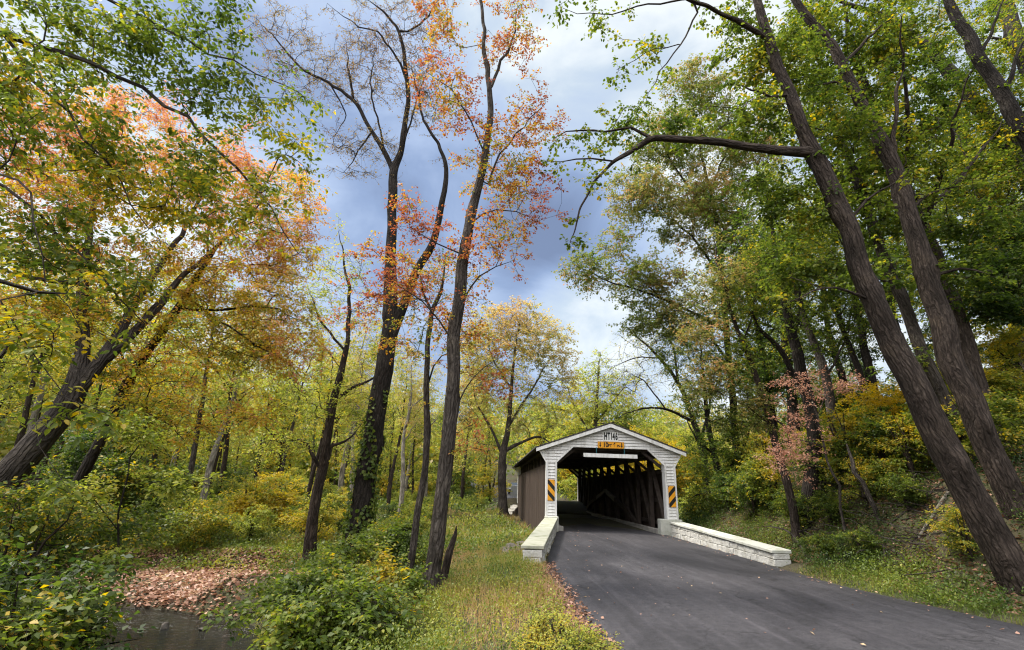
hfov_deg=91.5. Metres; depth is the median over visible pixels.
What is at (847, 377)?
slope tree
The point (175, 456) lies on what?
woodland tree
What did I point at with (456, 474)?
bush
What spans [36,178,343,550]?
slender maple
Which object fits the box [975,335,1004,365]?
bush
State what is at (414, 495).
bush
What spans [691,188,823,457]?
slope tree
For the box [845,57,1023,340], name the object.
crooked oak
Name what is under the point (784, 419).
slope tree
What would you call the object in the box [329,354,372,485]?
woodland tree
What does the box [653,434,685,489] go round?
tree
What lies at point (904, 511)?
fallen branch
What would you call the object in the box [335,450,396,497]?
bush
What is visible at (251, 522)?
bush
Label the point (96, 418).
woodland tree
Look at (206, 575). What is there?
fallen leaves
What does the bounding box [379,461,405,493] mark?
bush
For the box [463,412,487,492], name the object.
woodland tree
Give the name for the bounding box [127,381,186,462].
woodland tree
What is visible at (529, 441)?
tree
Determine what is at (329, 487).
bush
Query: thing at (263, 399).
woodland tree
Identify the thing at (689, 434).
tree
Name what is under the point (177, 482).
sapling
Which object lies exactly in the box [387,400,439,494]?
woodland tree
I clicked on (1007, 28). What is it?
edge oak
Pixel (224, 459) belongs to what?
woodland tree
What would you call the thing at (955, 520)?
bush
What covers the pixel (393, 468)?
woodland tree
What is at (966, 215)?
slope tree
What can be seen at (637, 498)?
covered bridge
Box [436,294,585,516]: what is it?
sycamore tree
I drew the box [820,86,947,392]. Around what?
slope tree
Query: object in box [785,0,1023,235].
arching oak
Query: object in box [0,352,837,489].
distant woods
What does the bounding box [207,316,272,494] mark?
woodland tree
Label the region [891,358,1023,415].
bush
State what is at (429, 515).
bush
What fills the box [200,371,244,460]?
woodland tree
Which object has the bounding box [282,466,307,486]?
bush
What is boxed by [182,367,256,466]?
woodland tree
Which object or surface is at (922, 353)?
twin oak
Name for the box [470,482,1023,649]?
road
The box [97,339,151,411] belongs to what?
woodland tree
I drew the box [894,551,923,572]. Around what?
fallen branch
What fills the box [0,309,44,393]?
woodland tree
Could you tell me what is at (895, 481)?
bush
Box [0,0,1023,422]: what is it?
sky
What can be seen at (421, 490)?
slim tree
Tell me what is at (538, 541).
parapet wall
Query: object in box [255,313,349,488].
woodland tree
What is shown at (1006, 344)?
bush
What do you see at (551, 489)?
hazard marker
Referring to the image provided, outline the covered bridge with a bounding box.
[512,422,686,533]
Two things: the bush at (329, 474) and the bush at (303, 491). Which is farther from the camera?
the bush at (329, 474)
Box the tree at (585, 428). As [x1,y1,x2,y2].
[564,417,598,472]
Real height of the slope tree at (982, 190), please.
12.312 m
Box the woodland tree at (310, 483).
[286,332,357,534]
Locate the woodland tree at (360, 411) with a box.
[329,370,403,494]
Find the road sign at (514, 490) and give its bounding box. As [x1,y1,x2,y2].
[510,485,516,497]
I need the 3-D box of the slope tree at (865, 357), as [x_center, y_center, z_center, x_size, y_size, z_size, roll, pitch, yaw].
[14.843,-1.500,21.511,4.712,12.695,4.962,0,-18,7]
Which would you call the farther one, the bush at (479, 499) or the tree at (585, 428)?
the tree at (585, 428)
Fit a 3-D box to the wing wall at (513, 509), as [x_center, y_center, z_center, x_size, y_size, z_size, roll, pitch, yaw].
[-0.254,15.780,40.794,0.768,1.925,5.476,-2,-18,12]
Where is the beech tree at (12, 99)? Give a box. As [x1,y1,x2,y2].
[0,0,337,533]
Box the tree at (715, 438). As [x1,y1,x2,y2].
[710,432,733,474]
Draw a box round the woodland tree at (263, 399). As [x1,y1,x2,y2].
[249,343,298,471]
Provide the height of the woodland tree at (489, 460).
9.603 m
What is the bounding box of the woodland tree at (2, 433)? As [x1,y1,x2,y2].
[0,335,61,444]
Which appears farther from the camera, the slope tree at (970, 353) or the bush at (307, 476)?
the bush at (307, 476)
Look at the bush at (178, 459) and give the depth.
59.73 m
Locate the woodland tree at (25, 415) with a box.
[0,248,116,445]
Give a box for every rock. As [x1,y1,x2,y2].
[160,622,168,629]
[506,543,515,549]
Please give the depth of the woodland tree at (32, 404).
47.06 m
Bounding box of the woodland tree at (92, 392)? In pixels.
[32,305,140,479]
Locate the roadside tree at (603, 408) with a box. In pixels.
[539,348,680,441]
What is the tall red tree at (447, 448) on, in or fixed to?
on the ground at (572, 506)
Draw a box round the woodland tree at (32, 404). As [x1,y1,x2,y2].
[4,362,69,454]
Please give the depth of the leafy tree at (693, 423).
34.42 m
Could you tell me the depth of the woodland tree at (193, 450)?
23.38 m
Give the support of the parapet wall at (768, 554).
on the ground at (572, 506)
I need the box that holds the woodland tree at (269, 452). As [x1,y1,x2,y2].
[252,404,280,479]
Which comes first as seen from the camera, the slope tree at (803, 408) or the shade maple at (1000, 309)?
the shade maple at (1000, 309)
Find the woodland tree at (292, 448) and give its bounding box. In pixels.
[268,388,307,485]
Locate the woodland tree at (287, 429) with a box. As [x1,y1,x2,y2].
[254,366,320,474]
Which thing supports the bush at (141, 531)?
on the ground at (572, 506)
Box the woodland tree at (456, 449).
[452,398,470,493]
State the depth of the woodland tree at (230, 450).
41.11 m
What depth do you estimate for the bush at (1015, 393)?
13.44 m
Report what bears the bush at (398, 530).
on the ground at (572, 506)
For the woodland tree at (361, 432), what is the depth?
52.86 m
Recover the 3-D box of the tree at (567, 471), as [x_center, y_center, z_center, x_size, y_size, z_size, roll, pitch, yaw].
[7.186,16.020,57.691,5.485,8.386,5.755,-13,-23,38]
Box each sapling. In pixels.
[27,407,226,648]
[846,444,881,524]
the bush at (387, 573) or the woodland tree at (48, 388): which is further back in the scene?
the woodland tree at (48, 388)
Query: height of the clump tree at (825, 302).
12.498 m
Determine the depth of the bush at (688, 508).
25.75 m
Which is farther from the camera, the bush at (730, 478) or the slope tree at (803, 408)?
the slope tree at (803, 408)
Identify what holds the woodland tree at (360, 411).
on the ground at (572, 506)
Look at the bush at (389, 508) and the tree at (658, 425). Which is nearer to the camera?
the bush at (389, 508)
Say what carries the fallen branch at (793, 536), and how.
on the ground at (572, 506)
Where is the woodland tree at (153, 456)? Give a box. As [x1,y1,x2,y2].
[142,332,199,495]
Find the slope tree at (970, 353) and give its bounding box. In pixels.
[756,0,1023,450]
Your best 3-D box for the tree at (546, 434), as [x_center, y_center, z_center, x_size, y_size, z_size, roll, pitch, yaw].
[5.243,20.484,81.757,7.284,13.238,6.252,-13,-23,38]
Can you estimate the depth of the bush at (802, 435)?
20.08 m
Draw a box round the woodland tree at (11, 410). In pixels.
[0,394,23,427]
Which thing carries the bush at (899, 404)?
on the ground at (572, 506)
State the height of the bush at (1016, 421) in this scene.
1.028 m
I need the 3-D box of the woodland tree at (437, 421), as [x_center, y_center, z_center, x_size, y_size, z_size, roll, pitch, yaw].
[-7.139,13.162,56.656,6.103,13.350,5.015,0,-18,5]
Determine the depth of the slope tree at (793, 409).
22.73 m
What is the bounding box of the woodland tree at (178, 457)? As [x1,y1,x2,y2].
[163,381,205,466]
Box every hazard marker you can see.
[548,479,554,500]
[668,486,675,506]
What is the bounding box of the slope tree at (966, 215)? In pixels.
[914,96,1020,284]
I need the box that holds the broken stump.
[441,526,456,583]
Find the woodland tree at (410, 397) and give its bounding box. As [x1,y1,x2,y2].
[388,346,441,513]
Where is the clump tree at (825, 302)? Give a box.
[754,205,874,459]
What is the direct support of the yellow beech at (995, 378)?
on the ground at (572, 506)
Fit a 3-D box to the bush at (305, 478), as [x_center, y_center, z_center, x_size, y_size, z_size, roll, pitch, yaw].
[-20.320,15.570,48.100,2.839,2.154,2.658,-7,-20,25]
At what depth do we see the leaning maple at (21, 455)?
12.18 m
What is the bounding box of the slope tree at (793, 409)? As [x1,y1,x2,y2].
[706,174,847,470]
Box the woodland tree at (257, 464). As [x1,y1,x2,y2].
[248,338,314,481]
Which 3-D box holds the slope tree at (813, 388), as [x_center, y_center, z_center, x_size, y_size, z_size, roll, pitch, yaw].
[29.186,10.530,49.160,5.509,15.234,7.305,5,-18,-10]
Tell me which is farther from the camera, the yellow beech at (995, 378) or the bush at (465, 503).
the bush at (465, 503)
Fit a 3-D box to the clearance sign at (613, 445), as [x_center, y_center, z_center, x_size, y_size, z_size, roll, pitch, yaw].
[4.476,5.434,22.576,1.210,0.300,0.020,2,-18,-2]
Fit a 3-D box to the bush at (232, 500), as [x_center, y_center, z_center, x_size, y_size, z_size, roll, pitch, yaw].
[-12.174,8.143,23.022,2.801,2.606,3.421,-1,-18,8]
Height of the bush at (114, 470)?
5.303 m
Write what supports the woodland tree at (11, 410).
on the ground at (572, 506)
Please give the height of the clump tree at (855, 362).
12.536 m
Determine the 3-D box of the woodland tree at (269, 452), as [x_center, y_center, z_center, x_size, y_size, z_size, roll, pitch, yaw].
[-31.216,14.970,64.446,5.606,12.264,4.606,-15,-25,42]
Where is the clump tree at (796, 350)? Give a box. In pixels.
[695,156,843,535]
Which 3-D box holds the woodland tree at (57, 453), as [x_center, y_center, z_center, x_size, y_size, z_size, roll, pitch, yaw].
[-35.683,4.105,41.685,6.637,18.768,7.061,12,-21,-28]
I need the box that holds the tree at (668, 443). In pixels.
[646,430,687,481]
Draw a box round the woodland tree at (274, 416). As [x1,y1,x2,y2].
[239,359,316,485]
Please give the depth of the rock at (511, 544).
15.19 m
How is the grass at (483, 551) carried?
on the ground at (572, 506)
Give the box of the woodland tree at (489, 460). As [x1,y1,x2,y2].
[471,415,502,471]
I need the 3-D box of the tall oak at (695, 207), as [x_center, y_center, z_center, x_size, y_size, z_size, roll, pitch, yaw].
[10.144,-4.193,29.986,15.789,30.650,5.868,2,-18,-2]
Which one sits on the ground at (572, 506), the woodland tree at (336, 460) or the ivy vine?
the woodland tree at (336, 460)
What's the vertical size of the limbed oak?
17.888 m
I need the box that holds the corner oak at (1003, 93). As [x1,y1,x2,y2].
[910,0,1023,209]
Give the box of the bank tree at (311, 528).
[231,213,406,560]
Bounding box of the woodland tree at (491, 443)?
[463,413,504,503]
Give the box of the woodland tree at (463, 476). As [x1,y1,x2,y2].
[457,360,492,502]
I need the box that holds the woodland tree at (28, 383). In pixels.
[9,340,67,432]
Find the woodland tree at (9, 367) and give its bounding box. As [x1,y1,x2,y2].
[0,276,50,418]
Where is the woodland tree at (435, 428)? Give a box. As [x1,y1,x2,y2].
[422,403,443,456]
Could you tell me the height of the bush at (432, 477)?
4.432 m
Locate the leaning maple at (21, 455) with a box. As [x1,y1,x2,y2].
[0,69,334,504]
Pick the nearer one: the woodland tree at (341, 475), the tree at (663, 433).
the woodland tree at (341, 475)
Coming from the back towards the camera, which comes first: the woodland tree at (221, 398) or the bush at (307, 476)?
the bush at (307, 476)
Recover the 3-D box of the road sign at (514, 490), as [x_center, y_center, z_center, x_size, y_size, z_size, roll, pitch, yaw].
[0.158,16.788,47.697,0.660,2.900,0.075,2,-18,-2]
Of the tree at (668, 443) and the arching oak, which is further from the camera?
the tree at (668, 443)
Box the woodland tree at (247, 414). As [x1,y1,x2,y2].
[234,384,259,467]
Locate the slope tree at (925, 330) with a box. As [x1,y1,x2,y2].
[894,208,983,370]
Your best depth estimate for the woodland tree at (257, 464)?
46.70 m
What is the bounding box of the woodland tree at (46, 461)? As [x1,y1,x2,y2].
[24,249,145,511]
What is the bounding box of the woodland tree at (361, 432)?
[347,406,394,464]
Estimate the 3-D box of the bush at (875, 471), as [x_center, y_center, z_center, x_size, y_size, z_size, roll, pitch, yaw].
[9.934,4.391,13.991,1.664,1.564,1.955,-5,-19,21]
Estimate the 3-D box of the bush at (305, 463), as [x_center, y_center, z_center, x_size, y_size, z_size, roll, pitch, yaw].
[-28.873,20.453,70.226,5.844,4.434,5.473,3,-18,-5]
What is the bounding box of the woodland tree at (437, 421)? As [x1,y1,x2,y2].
[430,397,470,480]
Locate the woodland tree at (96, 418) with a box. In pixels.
[59,370,122,475]
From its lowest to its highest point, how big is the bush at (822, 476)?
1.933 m
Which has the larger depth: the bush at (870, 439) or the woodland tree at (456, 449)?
the woodland tree at (456, 449)
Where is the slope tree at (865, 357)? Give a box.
[788,139,918,418]
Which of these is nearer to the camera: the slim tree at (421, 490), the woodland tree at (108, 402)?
the slim tree at (421, 490)
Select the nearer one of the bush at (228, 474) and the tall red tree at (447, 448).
the tall red tree at (447, 448)
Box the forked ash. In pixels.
[242,0,453,554]
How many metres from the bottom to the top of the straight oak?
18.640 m
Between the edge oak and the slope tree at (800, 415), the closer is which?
the edge oak
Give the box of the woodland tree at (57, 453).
[45,280,138,487]
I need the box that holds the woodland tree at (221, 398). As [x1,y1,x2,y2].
[195,343,248,416]
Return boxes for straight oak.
[775,0,1023,519]
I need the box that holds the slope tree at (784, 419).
[739,344,800,449]
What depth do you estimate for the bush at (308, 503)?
21.48 m
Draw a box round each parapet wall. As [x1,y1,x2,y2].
[521,516,558,563]
[657,519,791,567]
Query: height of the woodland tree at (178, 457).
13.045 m
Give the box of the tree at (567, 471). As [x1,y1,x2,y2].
[557,429,583,499]
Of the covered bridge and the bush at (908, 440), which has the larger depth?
the covered bridge
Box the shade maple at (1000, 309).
[949,212,1023,331]
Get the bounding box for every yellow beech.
[827,380,914,455]
[973,307,1023,431]
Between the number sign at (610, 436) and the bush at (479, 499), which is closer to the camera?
the number sign at (610, 436)
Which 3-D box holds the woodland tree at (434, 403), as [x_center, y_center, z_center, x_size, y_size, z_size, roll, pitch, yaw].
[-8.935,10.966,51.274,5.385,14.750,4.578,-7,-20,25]
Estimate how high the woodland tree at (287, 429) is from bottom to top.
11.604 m
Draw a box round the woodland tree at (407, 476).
[404,403,433,491]
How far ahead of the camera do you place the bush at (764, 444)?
22.56 m
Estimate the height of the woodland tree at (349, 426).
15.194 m
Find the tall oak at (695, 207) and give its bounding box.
[551,53,800,473]
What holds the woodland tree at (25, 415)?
on the ground at (572, 506)
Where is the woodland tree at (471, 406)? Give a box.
[460,364,486,491]
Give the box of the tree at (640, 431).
[627,420,662,471]
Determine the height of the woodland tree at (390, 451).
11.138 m
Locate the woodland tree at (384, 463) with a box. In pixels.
[378,380,415,498]
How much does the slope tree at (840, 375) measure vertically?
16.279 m
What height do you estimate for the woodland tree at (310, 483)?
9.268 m
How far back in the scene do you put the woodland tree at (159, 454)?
56.69 m
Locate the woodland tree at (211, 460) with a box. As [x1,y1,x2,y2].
[199,289,287,502]
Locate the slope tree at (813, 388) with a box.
[777,352,828,431]
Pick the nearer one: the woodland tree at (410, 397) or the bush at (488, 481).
the woodland tree at (410, 397)
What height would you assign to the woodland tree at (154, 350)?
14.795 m
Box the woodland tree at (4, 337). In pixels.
[0,287,30,384]
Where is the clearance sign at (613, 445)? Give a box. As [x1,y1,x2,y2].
[598,441,623,448]
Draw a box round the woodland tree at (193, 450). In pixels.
[126,241,276,504]
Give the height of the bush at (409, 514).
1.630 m
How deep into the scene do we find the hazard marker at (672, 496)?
22.00 m
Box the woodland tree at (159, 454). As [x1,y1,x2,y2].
[146,433,173,469]
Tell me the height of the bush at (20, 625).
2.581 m
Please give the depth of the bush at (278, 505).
23.92 m
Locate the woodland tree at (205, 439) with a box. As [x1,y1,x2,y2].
[193,400,218,469]
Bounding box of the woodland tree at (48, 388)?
[8,265,134,529]
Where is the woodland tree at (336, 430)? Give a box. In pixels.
[312,352,366,484]
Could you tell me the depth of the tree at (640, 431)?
51.60 m
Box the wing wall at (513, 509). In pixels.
[508,505,517,515]
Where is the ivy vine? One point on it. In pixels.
(376, 494)
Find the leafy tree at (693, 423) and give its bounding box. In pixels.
[583,297,710,500]
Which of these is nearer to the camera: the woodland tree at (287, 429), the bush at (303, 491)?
the bush at (303, 491)
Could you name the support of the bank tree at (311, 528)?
on the ground at (572, 506)
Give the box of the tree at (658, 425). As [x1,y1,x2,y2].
[643,418,669,432]
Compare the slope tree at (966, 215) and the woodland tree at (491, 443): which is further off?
the woodland tree at (491, 443)
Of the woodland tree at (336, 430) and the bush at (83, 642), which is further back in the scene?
the woodland tree at (336, 430)
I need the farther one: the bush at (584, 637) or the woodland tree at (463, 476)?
the woodland tree at (463, 476)
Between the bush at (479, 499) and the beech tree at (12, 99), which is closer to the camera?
the beech tree at (12, 99)
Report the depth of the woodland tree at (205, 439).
58.88 m
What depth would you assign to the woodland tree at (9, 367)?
22.93 m
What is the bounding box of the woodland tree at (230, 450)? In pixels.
[199,375,255,488]
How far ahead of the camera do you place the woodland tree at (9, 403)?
47.29 m
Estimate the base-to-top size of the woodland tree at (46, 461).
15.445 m
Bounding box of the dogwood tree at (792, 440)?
[754,364,867,532]
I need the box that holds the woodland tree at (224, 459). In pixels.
[206,297,274,498]
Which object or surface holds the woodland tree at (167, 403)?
on the ground at (572, 506)
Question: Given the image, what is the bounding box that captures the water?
[12,554,269,649]
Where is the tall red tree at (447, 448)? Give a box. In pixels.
[323,0,572,593]
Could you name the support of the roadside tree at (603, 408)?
on the ground at (572, 506)
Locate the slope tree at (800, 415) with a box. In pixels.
[743,296,840,458]
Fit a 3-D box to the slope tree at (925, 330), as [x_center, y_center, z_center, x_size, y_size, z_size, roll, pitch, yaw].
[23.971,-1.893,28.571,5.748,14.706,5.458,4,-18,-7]
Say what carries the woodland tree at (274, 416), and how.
on the ground at (572, 506)
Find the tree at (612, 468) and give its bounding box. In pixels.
[591,463,631,475]
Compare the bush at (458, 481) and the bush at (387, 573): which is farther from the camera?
the bush at (458, 481)
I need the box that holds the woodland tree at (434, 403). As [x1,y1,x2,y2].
[410,361,445,498]
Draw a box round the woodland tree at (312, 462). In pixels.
[304,360,337,477]
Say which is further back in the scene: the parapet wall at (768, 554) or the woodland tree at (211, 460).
the woodland tree at (211, 460)
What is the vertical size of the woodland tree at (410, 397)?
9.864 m
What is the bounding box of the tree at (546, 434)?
[520,411,564,455]
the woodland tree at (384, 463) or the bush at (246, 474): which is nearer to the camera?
the woodland tree at (384, 463)
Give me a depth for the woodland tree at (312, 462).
53.23 m
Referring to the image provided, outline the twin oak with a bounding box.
[750,1,977,460]
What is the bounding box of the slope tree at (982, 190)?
[911,89,1023,373]
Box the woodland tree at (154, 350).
[112,279,199,486]
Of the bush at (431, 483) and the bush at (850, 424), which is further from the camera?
the bush at (431, 483)
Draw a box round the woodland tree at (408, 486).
[404,395,433,489]
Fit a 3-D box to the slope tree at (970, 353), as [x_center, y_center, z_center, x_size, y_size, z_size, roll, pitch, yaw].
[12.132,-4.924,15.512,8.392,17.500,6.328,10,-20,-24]
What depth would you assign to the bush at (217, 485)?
32.83 m
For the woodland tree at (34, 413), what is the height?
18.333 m
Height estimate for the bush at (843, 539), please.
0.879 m
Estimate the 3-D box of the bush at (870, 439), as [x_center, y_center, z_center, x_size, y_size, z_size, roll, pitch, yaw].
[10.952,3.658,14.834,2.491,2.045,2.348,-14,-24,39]
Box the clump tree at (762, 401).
[665,226,801,549]
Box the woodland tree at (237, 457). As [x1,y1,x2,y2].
[226,403,259,476]
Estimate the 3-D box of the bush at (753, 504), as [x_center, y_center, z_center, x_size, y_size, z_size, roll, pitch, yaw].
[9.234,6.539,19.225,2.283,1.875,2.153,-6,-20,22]
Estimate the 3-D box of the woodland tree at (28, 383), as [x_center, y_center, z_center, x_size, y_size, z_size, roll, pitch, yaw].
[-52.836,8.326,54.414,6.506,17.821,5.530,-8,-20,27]
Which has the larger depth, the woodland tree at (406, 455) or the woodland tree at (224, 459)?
the woodland tree at (406, 455)
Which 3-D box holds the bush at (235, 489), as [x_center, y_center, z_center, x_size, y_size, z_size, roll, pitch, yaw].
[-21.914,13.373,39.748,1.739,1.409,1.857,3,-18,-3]
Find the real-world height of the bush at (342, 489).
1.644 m
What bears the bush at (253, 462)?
on the ground at (572, 506)
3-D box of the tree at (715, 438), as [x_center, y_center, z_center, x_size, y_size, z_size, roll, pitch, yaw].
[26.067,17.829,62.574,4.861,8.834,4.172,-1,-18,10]
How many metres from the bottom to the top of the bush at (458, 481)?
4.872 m
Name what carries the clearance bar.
hanging from the covered bridge
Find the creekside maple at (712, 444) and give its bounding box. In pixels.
[650,328,791,521]
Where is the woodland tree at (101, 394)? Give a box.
[84,360,116,423]
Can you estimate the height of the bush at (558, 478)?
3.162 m
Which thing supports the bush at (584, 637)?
on the ground at (572, 506)
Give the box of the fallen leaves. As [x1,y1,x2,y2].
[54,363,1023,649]
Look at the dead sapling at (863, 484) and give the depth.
13.04 m
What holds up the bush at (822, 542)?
on the ground at (572, 506)
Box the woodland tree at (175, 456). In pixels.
[169,328,226,471]
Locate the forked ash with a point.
(383, 374)
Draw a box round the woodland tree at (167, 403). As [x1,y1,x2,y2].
[111,342,200,464]
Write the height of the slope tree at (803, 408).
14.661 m
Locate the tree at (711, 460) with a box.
[706,439,724,486]
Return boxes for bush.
[0,462,171,629]
[0,487,181,618]
[0,530,156,649]
[15,572,130,649]
[28,406,191,542]
[35,455,70,479]
[95,484,163,537]
[133,491,246,552]
[143,486,215,534]
[155,449,204,468]
[178,451,238,475]
[180,469,216,494]
[183,457,245,493]
[199,563,434,649]
[202,467,308,529]
[207,476,239,501]
[212,474,287,525]
[227,503,282,543]
[228,465,257,483]
[228,484,242,494]
[240,449,276,479]
[241,476,262,491]
[242,531,449,620]
[267,465,303,484]
[275,489,351,542]
[278,477,341,524]
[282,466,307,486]
[282,489,348,529]
[284,475,307,495]
[285,455,309,476]
[289,483,331,508]
[292,469,314,477]
[323,483,344,503]
[325,465,349,485]
[330,457,405,491]
[333,486,346,502]
[334,503,383,534]
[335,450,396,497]
[339,507,428,569]
[375,499,405,519]
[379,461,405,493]
[382,500,430,529]
[391,491,412,504]
[404,490,427,504]
[406,503,432,527]
[408,459,437,490]
[408,472,436,495]
[423,497,433,511]
[434,463,474,487]
[450,459,489,495]
[459,498,470,509]
[463,495,488,509]
[468,462,512,503]
[506,604,624,649]
[557,469,565,488]
[558,469,603,499]
[677,482,715,510]
[679,497,701,520]
[706,468,742,511]
[720,473,781,517]
[721,463,779,499]
[729,430,788,468]
[733,448,799,510]
[765,484,822,529]
[783,403,905,488]
[784,433,856,490]
[786,427,828,462]
[793,486,856,529]
[796,531,843,562]
[815,383,859,418]
[826,454,901,510]
[829,524,884,558]
[831,411,925,476]
[847,384,909,419]
[849,411,974,482]
[865,401,971,467]
[871,467,929,511]
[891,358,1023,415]
[918,502,982,560]
[941,386,1023,460]
[952,377,1023,430]
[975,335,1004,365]
[979,334,1016,364]
[980,344,1019,373]
[998,417,1023,447]
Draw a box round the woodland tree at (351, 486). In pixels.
[333,348,374,494]
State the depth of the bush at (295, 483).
24.57 m
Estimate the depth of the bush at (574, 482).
53.87 m
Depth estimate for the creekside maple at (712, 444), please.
24.58 m
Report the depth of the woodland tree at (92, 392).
31.79 m
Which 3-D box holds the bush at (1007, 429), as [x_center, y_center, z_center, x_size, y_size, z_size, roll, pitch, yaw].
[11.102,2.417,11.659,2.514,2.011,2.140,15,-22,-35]
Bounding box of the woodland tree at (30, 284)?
[0,236,75,371]
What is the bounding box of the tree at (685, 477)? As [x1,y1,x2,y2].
[676,443,712,491]
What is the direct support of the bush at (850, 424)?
on the ground at (572, 506)
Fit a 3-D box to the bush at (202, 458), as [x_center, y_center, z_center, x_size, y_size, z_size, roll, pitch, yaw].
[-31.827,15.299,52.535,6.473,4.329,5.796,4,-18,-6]
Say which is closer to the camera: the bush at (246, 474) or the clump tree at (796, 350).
the clump tree at (796, 350)
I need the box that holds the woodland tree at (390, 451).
[377,380,413,501]
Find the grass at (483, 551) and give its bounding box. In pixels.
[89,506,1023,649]
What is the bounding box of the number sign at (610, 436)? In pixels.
[603,431,617,441]
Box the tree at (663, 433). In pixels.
[650,424,678,487]
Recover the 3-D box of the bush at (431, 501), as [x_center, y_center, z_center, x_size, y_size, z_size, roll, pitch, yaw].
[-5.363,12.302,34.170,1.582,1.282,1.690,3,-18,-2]
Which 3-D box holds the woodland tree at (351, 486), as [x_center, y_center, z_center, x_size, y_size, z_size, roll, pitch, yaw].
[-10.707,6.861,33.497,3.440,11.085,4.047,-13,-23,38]
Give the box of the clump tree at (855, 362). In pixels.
[774,198,909,418]
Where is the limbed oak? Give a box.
[538,0,1023,595]
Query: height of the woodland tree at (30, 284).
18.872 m
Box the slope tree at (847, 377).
[817,346,883,430]
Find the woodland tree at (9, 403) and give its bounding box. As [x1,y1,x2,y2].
[0,359,39,427]
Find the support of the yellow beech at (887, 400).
on the ground at (572, 506)
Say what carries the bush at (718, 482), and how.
on the ground at (572, 506)
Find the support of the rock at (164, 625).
in the water
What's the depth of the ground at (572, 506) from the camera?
12.48 m
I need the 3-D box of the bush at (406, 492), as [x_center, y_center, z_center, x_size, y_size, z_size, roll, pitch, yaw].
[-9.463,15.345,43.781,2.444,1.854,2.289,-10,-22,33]
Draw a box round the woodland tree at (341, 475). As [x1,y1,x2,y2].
[324,306,382,501]
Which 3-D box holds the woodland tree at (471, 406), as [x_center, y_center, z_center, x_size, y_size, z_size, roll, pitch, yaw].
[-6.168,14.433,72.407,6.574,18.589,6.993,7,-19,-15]
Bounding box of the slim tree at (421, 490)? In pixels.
[377,248,499,575]
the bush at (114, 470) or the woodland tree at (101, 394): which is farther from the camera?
the woodland tree at (101, 394)
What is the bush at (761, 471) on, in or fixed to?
on the ground at (572, 506)
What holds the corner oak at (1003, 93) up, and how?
on the ground at (572, 506)
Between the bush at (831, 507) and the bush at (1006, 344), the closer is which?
the bush at (831, 507)
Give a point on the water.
(182, 632)
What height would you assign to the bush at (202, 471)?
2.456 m
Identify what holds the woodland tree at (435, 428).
on the ground at (572, 506)
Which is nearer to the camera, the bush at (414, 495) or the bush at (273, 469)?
the bush at (414, 495)
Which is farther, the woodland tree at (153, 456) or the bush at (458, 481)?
the bush at (458, 481)
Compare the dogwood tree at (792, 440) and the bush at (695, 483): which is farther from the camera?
the bush at (695, 483)
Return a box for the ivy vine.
[337,385,388,550]
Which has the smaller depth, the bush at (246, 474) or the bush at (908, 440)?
the bush at (908, 440)
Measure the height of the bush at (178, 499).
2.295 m
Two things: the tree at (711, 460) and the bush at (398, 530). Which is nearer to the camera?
the bush at (398, 530)
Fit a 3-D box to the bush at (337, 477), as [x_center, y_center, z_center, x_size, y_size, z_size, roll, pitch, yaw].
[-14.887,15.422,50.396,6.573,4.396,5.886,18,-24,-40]
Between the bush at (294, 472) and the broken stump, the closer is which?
the broken stump
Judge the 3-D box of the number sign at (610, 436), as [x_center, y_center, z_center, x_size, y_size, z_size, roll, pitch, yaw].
[4.488,5.075,22.700,0.690,0.450,0.024,2,-18,-2]
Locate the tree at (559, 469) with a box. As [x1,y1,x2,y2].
[555,426,573,493]
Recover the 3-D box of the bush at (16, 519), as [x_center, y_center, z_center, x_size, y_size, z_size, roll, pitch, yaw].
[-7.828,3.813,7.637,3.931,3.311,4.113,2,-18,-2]
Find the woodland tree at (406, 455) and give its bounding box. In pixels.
[394,431,421,478]
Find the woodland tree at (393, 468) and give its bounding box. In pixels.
[386,347,423,504]
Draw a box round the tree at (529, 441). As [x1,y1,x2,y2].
[521,428,552,456]
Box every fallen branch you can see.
[765,526,806,556]
[888,480,942,524]
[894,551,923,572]
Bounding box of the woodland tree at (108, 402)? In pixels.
[68,236,210,500]
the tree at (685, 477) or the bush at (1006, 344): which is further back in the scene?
the tree at (685, 477)
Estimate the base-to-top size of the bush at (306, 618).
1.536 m
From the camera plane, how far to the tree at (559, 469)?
65.34 m
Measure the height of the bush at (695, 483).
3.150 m
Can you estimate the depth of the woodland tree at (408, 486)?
67.32 m
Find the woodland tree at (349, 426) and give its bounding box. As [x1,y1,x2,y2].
[334,366,374,486]
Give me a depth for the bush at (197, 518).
18.20 m
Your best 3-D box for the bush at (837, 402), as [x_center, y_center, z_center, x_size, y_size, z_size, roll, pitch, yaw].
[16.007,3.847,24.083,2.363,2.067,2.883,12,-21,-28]
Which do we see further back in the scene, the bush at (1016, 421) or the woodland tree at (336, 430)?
the woodland tree at (336, 430)
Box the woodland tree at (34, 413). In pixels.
[5,252,111,431]
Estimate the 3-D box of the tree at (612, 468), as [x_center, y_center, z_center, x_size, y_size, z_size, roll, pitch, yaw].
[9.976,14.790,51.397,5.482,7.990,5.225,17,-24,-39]
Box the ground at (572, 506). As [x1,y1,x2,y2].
[2,368,1023,649]
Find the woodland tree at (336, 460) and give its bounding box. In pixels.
[315,404,357,484]
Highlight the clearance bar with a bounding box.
[583,447,637,458]
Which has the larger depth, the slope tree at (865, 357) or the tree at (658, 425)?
the tree at (658, 425)
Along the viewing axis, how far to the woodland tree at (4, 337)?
27.27 m
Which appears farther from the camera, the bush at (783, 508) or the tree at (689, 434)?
the tree at (689, 434)
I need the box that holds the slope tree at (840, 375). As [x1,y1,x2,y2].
[766,220,900,407]
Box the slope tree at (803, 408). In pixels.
[778,359,828,432]
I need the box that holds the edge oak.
[951,0,1023,148]
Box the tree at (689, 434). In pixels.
[672,423,697,494]

